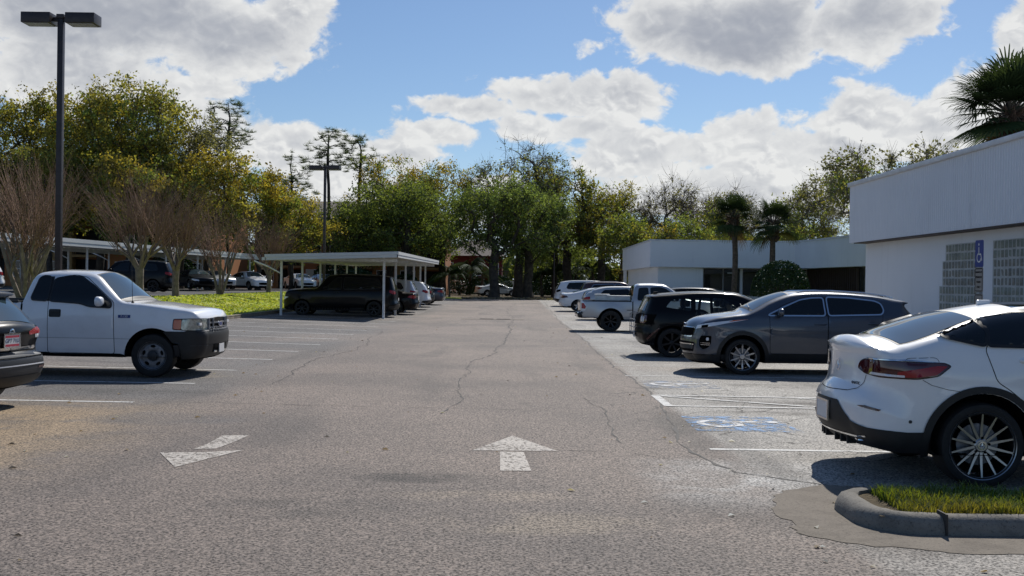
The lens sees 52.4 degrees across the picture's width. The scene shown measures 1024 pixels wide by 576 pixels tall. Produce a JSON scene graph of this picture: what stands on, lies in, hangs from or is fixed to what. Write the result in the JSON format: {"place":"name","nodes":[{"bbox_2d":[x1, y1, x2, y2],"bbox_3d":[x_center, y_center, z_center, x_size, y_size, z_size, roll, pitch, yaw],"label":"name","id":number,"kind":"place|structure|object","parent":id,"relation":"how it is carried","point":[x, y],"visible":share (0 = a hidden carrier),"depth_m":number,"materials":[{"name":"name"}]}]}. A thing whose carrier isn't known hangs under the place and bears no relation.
{"place":"outdoors","nodes":[
{"label":"outdoors","id":0,"kind":"place"},
{"bbox_2d":[0,286,294,297],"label":"lot","id":1,"kind":"structure","parent":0,"point":[185,291],"depth_m":72.90,"materials":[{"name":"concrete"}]},
{"bbox_2d":[0,145,26,232],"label":"oak tree","id":2,"kind":"object","parent":1,"relation":"on","point":[10,165],"visible":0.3,"depth_m":83.03,"materials":[{"name":"green plant"}]},
{"bbox_2d":[0,90,63,268],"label":"oak tree","id":3,"kind":"object","parent":1,"relation":"on","point":[6,113],"visible":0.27,"depth_m":87.74,"materials":[{"name":"green plant"}]},
{"bbox_2d":[1,140,95,271],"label":"oak tree","id":4,"kind":"object","parent":1,"relation":"on","point":[47,171],"visible":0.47,"depth_m":81.68,"materials":[{"name":"green plant"}]},
{"bbox_2d":[1,79,119,269],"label":"oak tree","id":5,"kind":"object","parent":1,"relation":"on","point":[41,110],"visible":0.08,"depth_m":88.57,"materials":[{"name":"green plant"}]},
{"bbox_2d":[25,74,166,270],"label":"oak tree","id":6,"kind":"object","parent":1,"relation":"on","point":[84,120],"visible":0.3,"depth_m":85.64,"materials":[{"name":"green plant"}]},
{"bbox_2d":[76,147,182,259],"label":"oak tree","id":7,"kind":"object","parent":1,"relation":"on","point":[116,165],"visible":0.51,"depth_m":78.29,"materials":[{"name":"green plant"}]},
{"bbox_2d":[0,233,258,290],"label":"carport","id":8,"kind":"object","parent":1,"relation":"on","point":[88,246],"visible":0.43,"depth_m":68.92,"materials":[{"name":"metal"}]},
{"bbox_2d":[107,260,171,291],"bbox_3d":[-22.445,-0.681,61.499,5.316,1.960,2.348,1,0,0],"label":"suv","id":9,"kind":"object","parent":1,"relation":"on","point":[157,275],"visible":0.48,"depth_m":60.60,"materials":[{"name":"paint"}]},
{"bbox_2d":[71,70,215,259],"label":"oak tree","id":10,"kind":"object","parent":1,"relation":"on","point":[155,107],"visible":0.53,"depth_m":83.92,"materials":[{"name":"green plant"}]},
{"bbox_2d":[124,110,246,288],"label":"oak tree","id":11,"kind":"object","parent":1,"relation":"on","point":[194,142],"visible":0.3,"depth_m":88.01,"materials":[{"name":"green plant"}]},
{"bbox_2d":[179,269,216,289],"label":"sedan","id":12,"kind":"object","parent":1,"relation":"on","point":[192,278],"visible":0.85,"depth_m":73.48,"materials":[{"name":"paint"}]},
{"bbox_2d":[155,144,268,289],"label":"oak tree","id":13,"kind":"object","parent":1,"relation":"on","point":[227,176],"visible":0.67,"depth_m":82.82,"materials":[{"name":"green plant"}]},
{"bbox_2d":[231,271,271,289],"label":"sedan","id":14,"kind":"object","parent":1,"relation":"on","point":[249,280],"visible":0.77,"depth_m":84.07,"materials":[{"name":"white paint"}]},
{"bbox_2d":[214,162,306,289],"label":"oak tree","id":15,"kind":"object","parent":1,"relation":"on","point":[284,204],"visible":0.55,"depth_m":88.60,"materials":[{"name":"green plant"}]},
{"bbox_2d":[283,273,316,288],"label":"sedan","id":16,"kind":"object","parent":1,"relation":"on","point":[309,282],"visible":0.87,"depth_m":93.53,"materials":[{"name":"white paint"}]},
{"bbox_2d":[152,291,285,314],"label":"grass bank","id":17,"kind":"structure","parent":0,"point":[213,303],"depth_m":51.94,"materials":[{"name":"green plant"}]},
{"bbox_2d":[0,145,100,293],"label":"crape myrtle","id":18,"kind":"object","parent":17,"relation":"on","point":[10,254],"visible":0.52,"depth_m":34.85,"materials":[{"name":"brown plant"}]},
{"bbox_2d":[0,152,114,297],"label":"crape myrtle","id":19,"kind":"object","parent":17,"relation":"on","point":[28,275],"visible":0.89,"depth_m":33.26,"materials":[{"name":"brown plant"}]},
{"bbox_2d":[21,11,101,270],"bbox_3d":[-12.179,-3.016,27.989,1.960,8.693,0.555,1,0,0],"label":"lamp post","id":20,"kind":"object","parent":17,"relation":"on","point":[59,21],"visible":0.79,"depth_m":27.91,"materials":[{"name":"brown metal"}]},
{"bbox_2d":[64,155,220,289],"bbox_3d":[-15.803,-2.540,44.545,6.707,6.552,6.110,1,0,0],"label":"crape myrtle","id":21,"kind":"object","parent":17,"relation":"on","point":[142,233],"visible":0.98,"depth_m":44.23,"materials":[{"name":"brown plant"}]},
{"bbox_2d":[113,175,233,296],"bbox_3d":[-16.252,-2.526,50.179,5.990,6.423,6.575,1,0,-19],"label":"crape myrtle","id":22,"kind":"object","parent":17,"relation":"on","point":[168,250],"visible":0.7,"depth_m":49.82,"materials":[{"name":"brown plant"}]},
{"bbox_2d":[180,200,267,294],"bbox_3d":[-16.167,-2.209,57.805,5.291,5.459,5.429,1,0,31],"label":"crape myrtle","id":23,"kind":"object","parent":17,"relation":"on","point":[220,286],"visible":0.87,"depth_m":57.83,"materials":[{"name":"brown plant"}]},
{"bbox_2d":[229,216,310,291],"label":"crape myrtle","id":24,"kind":"object","parent":17,"relation":"on","point":[273,250],"visible":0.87,"depth_m":70.79,"materials":[{"name":"brown plant"}]},
{"bbox_2d":[309,165,340,281],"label":"lamp post","id":25,"kind":"object","parent":17,"relation":"on","point":[325,168],"visible":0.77,"depth_m":65.91,"materials":[{"name":"brown metal"}]},
{"bbox_2d":[446,294,552,299],"bbox_3d":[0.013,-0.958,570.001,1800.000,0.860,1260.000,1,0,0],"label":"ground","id":26,"kind":"structure","parent":0,"point":[476,295],"depth_m":118.78,"materials":[{"name":"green plant"}]},
{"bbox_2d":[2,174,250,288],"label":"apartment block","id":27,"kind":"structure","parent":26,"relation":"on","point":[77,260],"depth_m":96.68,"materials":[{"name":"brown brick"}]},
{"bbox_2d":[76,259,106,270],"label":"balcony door","id":28,"kind":"structure","parent":27,"relation":"in","point":[80,263],"depth_m":96.69,"materials":[{"name":"black glass"}]},
{"bbox_2d":[76,228,106,254],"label":"balcony door","id":29,"kind":"structure","parent":27,"relation":"in","point":[91,235],"depth_m":96.69,"materials":[{"name":"black"}]},
{"bbox_2d":[204,98,256,288],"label":"pine tree","id":30,"kind":"object","parent":26,"relation":"on","point":[229,123],"visible":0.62,"depth_m":96.80,"materials":[{"name":"green plant"}]},
{"bbox_2d":[227,309,294,318],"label":"kerb","id":31,"kind":"structure","parent":26,"relation":"on","point":[235,316],"depth_m":45.90,"materials":[{"name":"concrete"}]},
{"bbox_2d":[277,150,312,275],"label":"pine tree","id":32,"kind":"object","parent":26,"relation":"on","point":[293,179],"visible":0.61,"depth_m":105.78,"materials":[{"name":"green plant"}]},
{"bbox_2d":[253,182,347,289],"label":"oak tree","id":33,"kind":"object","parent":26,"relation":"on","point":[313,231],"visible":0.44,"depth_m":93.56,"materials":[{"name":"green plant"}]},
{"bbox_2d":[297,126,357,273],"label":"pine tree","id":34,"kind":"object","parent":26,"relation":"on","point":[326,150],"visible":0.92,"depth_m":107.82,"materials":[{"name":"green plant"}]},
{"bbox_2d":[255,201,450,294],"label":"apartment block","id":35,"kind":"structure","parent":26,"relation":"on","point":[310,269],"depth_m":112.99,"materials":[{"name":"brown brick"}]},
{"bbox_2d":[317,194,403,270],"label":"oak tree","id":36,"kind":"object","parent":26,"relation":"on","point":[351,223],"visible":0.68,"depth_m":101.52,"materials":[{"name":"green plant"}]},
{"bbox_2d":[338,133,383,228],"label":"pine tree","id":37,"kind":"object","parent":26,"relation":"on","point":[359,139],"visible":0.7,"depth_m":109.72,"materials":[{"name":"green plant"}]},
{"bbox_2d":[339,151,451,276],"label":"oak tree","id":38,"kind":"object","parent":26,"relation":"on","point":[390,271],"visible":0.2,"depth_m":106.72,"materials":[{"name":"green plant"}]},
{"bbox_2d":[347,171,466,279],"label":"oak tree","id":39,"kind":"object","parent":26,"relation":"on","point":[412,208],"visible":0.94,"depth_m":99.05,"materials":[{"name":"green plant"}]},
{"bbox_2d":[248,244,627,284],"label":"woods","id":40,"kind":"object","parent":26,"relation":"on","point":[510,273],"visible":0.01,"depth_m":179.58,"materials":[{"name":"green plant"}]},
{"bbox_2d":[395,156,490,295],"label":"oak tree","id":41,"kind":"object","parent":26,"relation":"on","point":[441,283],"visible":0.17,"depth_m":111.11,"materials":[{"name":"green plant"}]},
{"bbox_2d":[450,267,479,294],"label":"shrub","id":42,"kind":"object","parent":26,"relation":"on","point":[463,287],"visible":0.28,"depth_m":125.77,"materials":[{"name":"green plant"}]},
{"bbox_2d":[449,257,488,288],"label":"feather palm","id":43,"kind":"object","parent":26,"relation":"on","point":[477,260],"visible":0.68,"depth_m":123.84,"materials":[{"name":"green plant"}]},
{"bbox_2d":[451,240,508,289],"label":"house","id":44,"kind":"structure","parent":26,"relation":"on","point":[463,256],"depth_m":150.78,"materials":[{"name":"red brick"}]},
{"bbox_2d":[474,284,512,295],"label":"sedan","id":45,"kind":"object","parent":26,"relation":"on","point":[482,290],"visible":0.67,"depth_m":114.35,"materials":[{"name":"white paint"}]},
{"bbox_2d":[436,172,554,297],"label":"oak tree","id":46,"kind":"object","parent":26,"relation":"on","point":[509,201],"visible":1,"depth_m":96.23,"materials":[{"name":"green plant"}]},
{"bbox_2d":[449,129,579,296],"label":"oak tree","id":47,"kind":"object","parent":26,"relation":"on","point":[517,291],"visible":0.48,"depth_m":111.05,"materials":[{"name":"green plant"}]},
{"bbox_2d":[486,183,585,297],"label":"oak tree","id":48,"kind":"object","parent":26,"relation":"on","point":[558,210],"visible":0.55,"depth_m":100.76,"materials":[{"name":"green plant"}]},
{"bbox_2d":[513,213,595,296],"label":"oak tree","id":49,"kind":"object","parent":26,"relation":"on","point":[576,254],"visible":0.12,"depth_m":120.46,"materials":[{"name":"green plant"}]},
{"bbox_2d":[520,159,620,280],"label":"oak tree","id":50,"kind":"object","parent":26,"relation":"on","point":[566,264],"visible":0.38,"depth_m":112.14,"materials":[{"name":"green plant"}]},
{"bbox_2d":[571,262,617,280],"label":"feather palm","id":51,"kind":"object","parent":26,"relation":"on","point":[586,267],"visible":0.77,"depth_m":116.74,"materials":[{"name":"green plant"}]},
{"bbox_2d":[560,179,643,280],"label":"oak tree","id":52,"kind":"object","parent":26,"relation":"on","point":[588,230],"visible":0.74,"depth_m":110.66,"materials":[{"name":"green plant"}]},
{"bbox_2d":[591,207,660,279],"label":"leafy tree","id":53,"kind":"object","parent":26,"relation":"on","point":[620,240],"visible":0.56,"depth_m":103.18,"materials":[{"name":"green plant"}]},
{"bbox_2d":[615,164,712,239],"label":"bare tree","id":54,"kind":"object","parent":26,"relation":"on","point":[665,204],"visible":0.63,"depth_m":110.63,"materials":[{"name":"grey plant"}]},
{"bbox_2d":[638,208,715,240],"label":"leafy tree","id":55,"kind":"object","parent":26,"relation":"on","point":[675,228],"visible":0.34,"depth_m":99.73,"materials":[{"name":"green plant"}]},
{"bbox_2d":[659,182,720,237],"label":"bare tree","id":56,"kind":"object","parent":26,"relation":"on","point":[696,206],"visible":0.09,"depth_m":115.86,"materials":[{"name":"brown plant"}]},
{"bbox_2d":[691,187,763,239],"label":"leafy tree","id":57,"kind":"object","parent":26,"relation":"on","point":[713,208],"visible":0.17,"depth_m":110.66,"materials":[{"name":"green plant"}]},
{"bbox_2d":[698,180,765,236],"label":"bare tree","id":58,"kind":"object","parent":26,"relation":"on","point":[748,227],"visible":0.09,"depth_m":115.92,"materials":[{"name":"brown plant"}]},
{"bbox_2d":[622,235,865,298],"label":"office wing","id":59,"kind":"structure","parent":26,"relation":"on","point":[838,263],"depth_m":71.99,"materials":[{"name":"white paint"}]},
{"bbox_2d":[703,269,722,289],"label":"window","id":60,"kind":"structure","parent":59,"relation":"in","point":[713,278],"depth_m":73.23,"materials":[{"name":"black glass"}]},
{"bbox_2d":[723,269,739,292],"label":"door","id":61,"kind":"structure","parent":59,"relation":"in","point":[727,276],"depth_m":73.23,"materials":[{"name":"black glass"}]},
{"bbox_2d":[742,269,759,295],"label":"window","id":62,"kind":"structure","parent":59,"relation":"in","point":[748,274],"depth_m":73.23,"materials":[{"name":"black glass"}]},
{"bbox_2d":[778,218,834,240],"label":"leafy tree","id":63,"kind":"object","parent":26,"relation":"on","point":[801,234],"visible":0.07,"depth_m":102.28,"materials":[{"name":"green plant"}]},
{"bbox_2d":[771,176,849,240],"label":"leafy tree","id":64,"kind":"object","parent":26,"relation":"on","point":[807,214],"visible":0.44,"depth_m":107.94,"materials":[{"name":"green plant"}]},
{"bbox_2d":[783,181,847,238],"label":"bare tree","id":65,"kind":"object","parent":26,"relation":"on","point":[818,216],"visible":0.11,"depth_m":117.15,"materials":[{"name":"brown plant"}]},
{"bbox_2d":[847,131,1023,314],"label":"office building","id":66,"kind":"structure","parent":26,"relation":"on","point":[918,229],"depth_m":24.50,"materials":[{"name":"white paint"}]},
{"bbox_2d":[939,242,978,309],"bbox_3d":[10.385,-0.141,24.229,0.056,1.782,2.060,1,0,0],"label":"glass block window","id":67,"kind":"structure","parent":66,"relation":"in","point":[956,272],"depth_m":24.17,"materials":[{"name":"glass"}]},
{"bbox_2d":[992,238,1023,301],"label":"glass block window","id":68,"kind":"structure","parent":66,"relation":"in","point":[1008,254],"depth_m":21.75,"materials":[{"name":"glass"}]},
{"bbox_2d":[940,44,1023,151],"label":"sabal palm","id":69,"kind":"object","parent":26,"relation":"on","point":[1003,84],"visible":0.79,"depth_m":26.55,"materials":[{"name":"green plant"}]},
{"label":"lawn","id":70,"kind":"structure","parent":26,"relation":"on","visible":0},
{"bbox_2d":[704,192,760,292],"bbox_3d":[12.691,-2.124,60.111,3.677,7.024,3.806,1,0,0],"label":"sabal palm","id":71,"kind":"object","parent":70,"relation":"on","point":[733,227],"visible":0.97,"depth_m":59.81,"materials":[{"name":"green plant"}]},
{"bbox_2d":[743,196,809,293],"bbox_3d":[14.476,-1.794,57.815,3.806,6.533,3.677,1,0,-25],"label":"sabal palm","id":72,"kind":"object","parent":70,"relation":"on","point":[771,233],"visible":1,"depth_m":57.59,"materials":[{"name":"green plant"}]},
{"bbox_2d":[750,260,810,296],"bbox_3d":[11.915,0.229,45.969,2.656,3.011,2.646,1,0,0],"label":"clipped bush","id":73,"kind":"object","parent":70,"relation":"on","point":[776,268],"visible":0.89,"depth_m":45.46,"materials":[{"name":"green plant"}]},
{"bbox_2d":[802,138,906,234],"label":"leafy tree","id":74,"kind":"object","parent":70,"relation":"on","point":[839,181],"visible":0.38,"depth_m":80.67,"materials":[{"name":"green plant"}]},
{"bbox_2d":[837,131,958,231],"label":"leafy tree","id":75,"kind":"object","parent":70,"relation":"on","point":[928,153],"visible":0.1,"depth_m":79.97,"materials":[{"name":"green plant"}]},
{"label":"grass verge","id":76,"kind":"structure","parent":26,"relation":"on","visible":0},
{"bbox_2d":[427,266,470,296],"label":"feather palm","id":77,"kind":"object","parent":76,"relation":"on","point":[455,270],"visible":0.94,"depth_m":97.90,"materials":[{"name":"green plant"}]},
{"bbox_2d":[0,298,1023,575],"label":"parking lot","id":78,"kind":"structure","parent":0,"point":[292,490],"depth_m":9.89,"materials":[{"name":"grey asphalt"}]},
{"bbox_2d":[0,290,43,393],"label":"car","id":79,"kind":"object","parent":78,"relation":"on","point":[21,360],"visible":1,"depth_m":13.47,"materials":[{"name":"paint"}]},
{"bbox_2d":[9,259,228,376],"bbox_3d":[-7.888,0.542,18.723,5.369,2.125,2.438,1,0,0],"label":"pickup truck","id":80,"kind":"object","parent":78,"relation":"on","point":[85,313],"visible":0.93,"depth_m":17.78,"materials":[{"name":"white paint"}]},
{"bbox_2d":[160,435,247,466],"bbox_3d":[-3.030,1.611,10.400,0.686,0.001,1.971,1,0,14],"label":"painted arrow","id":81,"kind":"object","parent":78,"relation":"on","point":[186,456],"visible":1,"depth_m":10.13,"materials":[{"name":"paint"}]},
{"bbox_2d":[284,274,399,315],"bbox_3d":[-8.183,0.351,50.152,5.565,2.090,2.409,1,0,0],"label":"suv","id":82,"kind":"object","parent":78,"relation":"on","point":[352,292],"visible":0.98,"depth_m":49.19,"materials":[{"name":"black paint"}]},
{"bbox_2d":[254,251,438,318],"bbox_3d":[-8.423,-0.247,58.750,6.775,3.253,25.544,1,0,0],"label":"carport","id":83,"kind":"object","parent":78,"relation":"on","point":[383,259],"visible":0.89,"depth_m":47.51,"materials":[{"name":"metal"}]},
{"bbox_2d":[335,289,418,313],"bbox_3d":[-7.389,0.623,54.603,5.057,1.543,2.218,1,0,0],"label":"sedan","id":84,"kind":"object","parent":78,"relation":"on","point":[408,300],"visible":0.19,"depth_m":53.77,"materials":[{"name":"black paint"}]},
{"bbox_2d":[404,279,430,303],"bbox_3d":[-7.334,0.385,62.602,4.966,1.840,2.251,1,0,0],"label":"suv","id":85,"kind":"object","parent":78,"relation":"on","point":[424,294],"visible":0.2,"depth_m":61.82,"materials":[{"name":"white paint"}]},
{"bbox_2d":[8,322,986,571],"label":"fallen leaves","id":86,"kind":"object","parent":78,"relation":"on","point":[643,501],"visible":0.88,"depth_m":9.84,"materials":[{"name":"brown plant"}]},
{"bbox_2d":[474,435,555,470],"bbox_3d":[0.032,1.653,10.527,0.870,0.001,2.200,1,0,0],"label":"painted arrow","id":87,"kind":"object","parent":78,"relation":"on","point":[518,443],"visible":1,"depth_m":10.60,"materials":[{"name":"paint"}]},
{"bbox_2d":[554,280,595,301],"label":"suv","id":88,"kind":"object","parent":78,"relation":"on","point":[569,286],"visible":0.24,"depth_m":72.41,"materials":[{"name":"white paint"}]},
{"bbox_2d":[559,288,593,310],"bbox_3d":[5.370,0.746,63.503,5.057,1.541,2.218,1,0,0],"label":"sedan","id":89,"kind":"object","parent":78,"relation":"on","point":[568,299],"visible":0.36,"depth_m":62.68,"materials":[{"name":"white paint"}]},
{"bbox_2d":[579,281,628,289],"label":"suv","id":90,"kind":"object","parent":78,"relation":"on","point":[594,284],"visible":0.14,"depth_m":67.92,"materials":[{"name":"white paint"}]},
{"bbox_2d":[582,286,630,299],"bbox_3d":[5.828,0.771,51.003,5.046,1.759,2.277,1,0,0],"label":"wagon","id":91,"kind":"object","parent":78,"relation":"on","point":[614,290],"visible":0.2,"depth_m":50.24,"materials":[{"name":"silver paint"}]},
{"bbox_2d":[575,283,721,331],"bbox_3d":[5.086,0.752,38.753,5.478,1.866,2.221,1,0,0],"label":"pickup truck","id":92,"kind":"object","parent":78,"relation":"on","point":[609,315],"visible":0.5,"depth_m":37.87,"materials":[{"name":"silver paint"}]},
{"bbox_2d":[545,303,825,484],"bbox_3d":[2.272,1.423,44.475,0.937,0.253,71.062,1,0,0],"label":"crack","id":93,"kind":"object","parent":78,"relation":"on","point":[675,429],"visible":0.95,"depth_m":12.01,"materials":[{"name":"black asphalt"}]},
{"bbox_2d":[629,291,753,357],"bbox_3d":[5.081,0.913,25.554,4.278,1.661,2.160,1,0,0],"label":"hatchback","id":94,"kind":"object","parent":78,"relation":"on","point":[658,324],"visible":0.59,"depth_m":24.83,"materials":[{"name":"black paint"}]},
{"bbox_2d":[672,287,735,310],"bbox_3d":[7.992,0.842,43.603,4.816,1.739,2.249,1,0,0],"label":"suv","id":95,"kind":"object","parent":78,"relation":"on","point":[682,289],"visible":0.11,"depth_m":42.93,"materials":[{"name":"white paint"}]},
{"bbox_2d":[681,416,795,431],"bbox_3d":[2.807,1.681,12.907,1.260,0.003,1.400,1,0,0],"label":"wheelchair symbol","id":96,"kind":"object","parent":78,"relation":"on","point":[700,422],"visible":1,"depth_m":12.89,"materials":[{"name":"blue paint"}]},
{"bbox_2d":[680,290,910,374],"bbox_3d":[5.756,0.906,21.023,4.709,1.750,2.263,1,0,0],"label":"crossover","id":97,"kind":"object","parent":78,"relation":"on","point":[797,326],"visible":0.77,"depth_m":20.15,"materials":[{"name":"grey paint"}]},
{"bbox_2d":[769,297,825,316],"bbox_3d":[5.523,0.362,20.226,1.126,0.386,0.221,1,0,0],"label":"front window","id":98,"kind":"structure","parent":97,"relation":"in","point":[812,306],"depth_m":20.21,"materials":[{"name":"black glass"}]},
{"bbox_2d":[770,296,828,354],"bbox_3d":[5.551,0.719,20.215,1.135,1.131,0.311,1,0,0],"label":"door","id":99,"kind":"structure","parent":97,"relation":"in","point":[808,335],"depth_m":20.10,"materials":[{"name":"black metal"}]},
{"bbox_2d":[826,296,883,315],"bbox_3d":[6.677,0.363,20.232,1.113,0.385,0.228,1,0,0],"label":"rear window","id":100,"kind":"structure","parent":97,"relation":"in","point":[836,306],"depth_m":20.24,"materials":[{"name":"black glass"}]},
{"bbox_2d":[828,314,882,347],"bbox_3d":[6.653,0.735,20.220,1.080,1.127,0.295,1,0,0],"label":"door","id":101,"kind":"structure","parent":97,"relation":"in","point":[838,325],"depth_m":20.10,"materials":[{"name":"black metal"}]},
{"bbox_2d":[709,448,888,451],"bbox_3d":[4.822,1.720,10.842,5.510,0.001,0.100,1,0,1],"label":"parking line","id":102,"kind":"object","parent":78,"relation":"on","point":[794,450],"visible":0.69,"depth_m":10.86,"materials":[{"name":"paint"}]},
{"bbox_2d":[771,485,1023,553],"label":"concrete apron","id":103,"kind":"object","parent":78,"relation":"on","point":[805,510],"visible":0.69,"depth_m":7.23,"materials":[{"name":"grey concrete"}]},
{"bbox_2d":[815,300,1023,487],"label":"coupe suv","id":104,"kind":"object","parent":78,"relation":"on","point":[944,388],"visible":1,"depth_m":9.00,"materials":[{"name":"white paint"}]},
{"bbox_2d":[834,487,1023,536],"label":"kerb","id":105,"kind":"structure","parent":78,"relation":"on","point":[852,505],"depth_m":7.25,"materials":[{"name":"grey concrete"}]},
{"bbox_2d":[859,493,1003,515],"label":"soil","id":106,"kind":"structure","parent":105,"relation":"in","point":[875,500],"depth_m":7.83,"materials":[{"name":"brown soil"}]},
{"bbox_2d":[869,478,1023,513],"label":"grass","id":107,"kind":"structure","parent":106,"relation":"on","point":[975,499],"depth_m":7.74,"materials":[{"name":"green plant"}]},
{"bbox_2d":[974,240,983,303],"bbox_3d":[8.007,0.390,17.801,0.060,2.420,0.305,1,0,0],"label":"parking sign","id":108,"kind":"object","parent":78,"relation":"on","point":[979,253],"visible":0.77,"depth_m":17.79,"materials":[{"name":"blue"}]},
{"bbox_2d":[0,0,1023,281],"label":"sky","id":109,"kind":"structure","parent":0,"point":[755,93],"materials":[{"name":"blue"}]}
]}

